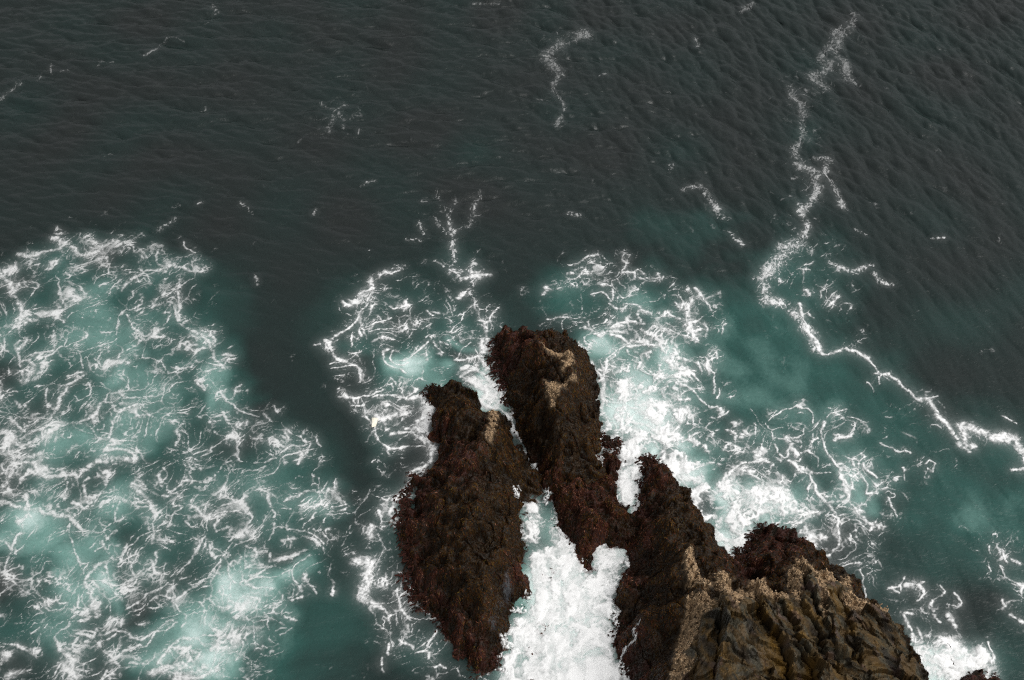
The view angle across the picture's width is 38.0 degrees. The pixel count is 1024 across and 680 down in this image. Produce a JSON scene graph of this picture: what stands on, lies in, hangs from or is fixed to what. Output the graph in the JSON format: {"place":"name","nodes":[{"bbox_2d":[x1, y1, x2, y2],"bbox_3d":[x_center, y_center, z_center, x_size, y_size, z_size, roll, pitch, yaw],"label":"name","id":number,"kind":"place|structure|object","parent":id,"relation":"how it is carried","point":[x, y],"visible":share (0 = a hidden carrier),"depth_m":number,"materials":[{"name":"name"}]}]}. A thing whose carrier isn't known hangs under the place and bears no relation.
{"place":"outdoors","nodes":[
{"label":"outdoors","id":0,"kind":"place"},
{"bbox_2d":[0,0,1023,679],"bbox_3d":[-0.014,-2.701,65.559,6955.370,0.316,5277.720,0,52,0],"label":"water","id":1,"kind":"structure","parent":0,"point":[290,176],"depth_m":65.60,"materials":[{"name":"teal liquid"}]},
{"bbox_2d":[0,235,346,679],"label":"sea foam","id":2,"kind":"object","parent":1,"relation":"on","point":[10,437],"visible":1,"depth_m":58.41,"materials":[{"name":"white"}]},
{"bbox_2d":[329,260,498,679],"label":"sea foam","id":3,"kind":"object","parent":1,"relation":"on","point":[425,422],"visible":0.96,"depth_m":61.29,"materials":[{"name":"white"}]},
{"bbox_2d":[372,418,377,426],"bbox_3d":[-5.606,3.384,60.675,0.274,0.112,0.507,0,52,0],"label":"floating scrap","id":4,"kind":"object","parent":3,"relation":"on","point":[374,421],"visible":1,"depth_m":60.68,"materials":[{"name":"white"}]},
{"bbox_2d":[388,379,545,679],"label":"sea rock","id":5,"kind":"object","parent":1,"relation":"in","point":[460,536],"visible":0.99,"depth_m":56.29,"materials":[{"name":"brown stone"}]},
{"bbox_2d":[495,590,531,670],"bbox_3d":[-0.013,10.561,54.759,0.705,0.535,3.482,15,54,12],"label":"sea foam","id":6,"kind":"object","parent":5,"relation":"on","point":[503,639],"visible":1,"depth_m":54.61,"materials":[{"name":"white"}]},
{"bbox_2d":[475,369,537,470],"bbox_3d":[-0.093,3.524,60.625,2.100,0.115,6.511,-18,54,-13],"label":"sea foam","id":7,"kind":"object","parent":1,"relation":"on","point":[490,396],"visible":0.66,"depth_m":61.60,"materials":[{"name":"white"}]},
{"bbox_2d":[484,325,606,490],"bbox_3d":[1.402,2.312,60.220,5.374,4.245,8.635,0,52,0],"label":"sea rock","id":8,"kind":"object","parent":1,"relation":"in","point":[548,381],"visible":0.98,"depth_m":59.40,"materials":[{"name":"brown stone"}]},
{"bbox_2d":[499,491,629,679],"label":"sea foam","id":9,"kind":"object","parent":1,"relation":"on","point":[552,647],"visible":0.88,"depth_m":55.27,"materials":[{"name":"white"}]},
{"bbox_2d":[543,432,639,576],"bbox_3d":[3.064,6.226,58.198,3.955,2.612,6.860,0,52,0],"label":"sea rock","id":10,"kind":"object","parent":1,"relation":"in","point":[591,517],"visible":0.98,"depth_m":57.26,"materials":[{"name":"brown stone"}]},
{"bbox_2d":[613,437,645,512],"bbox_3d":[4.643,5.506,59.079,1.353,0.114,4.035,3,52,2],"label":"sea foam","id":11,"kind":"object","parent":1,"relation":"on","point":[631,448],"visible":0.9,"depth_m":59.25,"materials":[{"name":"white"}]},
{"bbox_2d":[320,206,944,674],"bbox_3d":[-0.004,-2.706,65.528,57.991,0.220,43.951,0,52,0],"label":"sea foam","id":12,"kind":"object","parent":1,"relation":"on","point":[578,342],"visible":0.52,"depth_m":63.10,"materials":[{"name":"white"}]},
{"bbox_2d":[542,252,740,520],"bbox_3d":[4.793,1.553,62.181,9.088,0.140,14.673,0,52,0],"label":"sea foam","id":13,"kind":"object","parent":1,"relation":"on","point":[683,468],"visible":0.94,"depth_m":61.29,"materials":[{"name":"white"}]},
{"bbox_2d":[607,452,928,679],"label":"sea rock","id":14,"kind":"object","parent":1,"relation":"in","point":[695,599],"visible":1,"depth_m":51.96,"materials":[{"name":"brown stone"}]},
{"bbox_2d":[611,606,639,671],"bbox_3d":[4.134,10.386,53.926,0.889,2.064,2.787,-5,52,-4],"label":"sea foam","id":15,"kind":"object","parent":14,"relation":"on","point":[616,622],"visible":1,"depth_m":54.14,"materials":[{"name":"white"}]},
{"bbox_2d":[713,403,928,565],"bbox_3d":[12.178,4.981,59.489,9.145,0.138,9.590,0,52,0],"label":"sea foam","id":16,"kind":"object","parent":1,"relation":"on","point":[759,495],"visible":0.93,"depth_m":58.48,"materials":[{"name":"white"}]},
{"bbox_2d":[738,187,1023,471],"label":"sea foam","id":17,"kind":"object","parent":1,"relation":"on","point":[1001,437],"visible":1,"depth_m":61.95,"materials":[{"name":"white"}]},
{"bbox_2d":[859,569,995,679],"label":"sea foam","id":18,"kind":"object","parent":1,"relation":"on","point":[971,662],"visible":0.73,"depth_m":54.33,"materials":[{"name":"white"}]},
{"bbox_2d":[960,668,1000,679],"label":"sea rock","id":19,"kind":"object","parent":1,"relation":"in","point":[977,675],"visible":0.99,"depth_m":53.65,"materials":[{"name":"brown stone"}]},
{"bbox_2d":[987,533,1023,622],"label":"sea foam","id":20,"kind":"object","parent":1,"relation":"on","point":[1004,556],"visible":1,"depth_m":56.59,"materials":[{"name":"white"}]}
]}

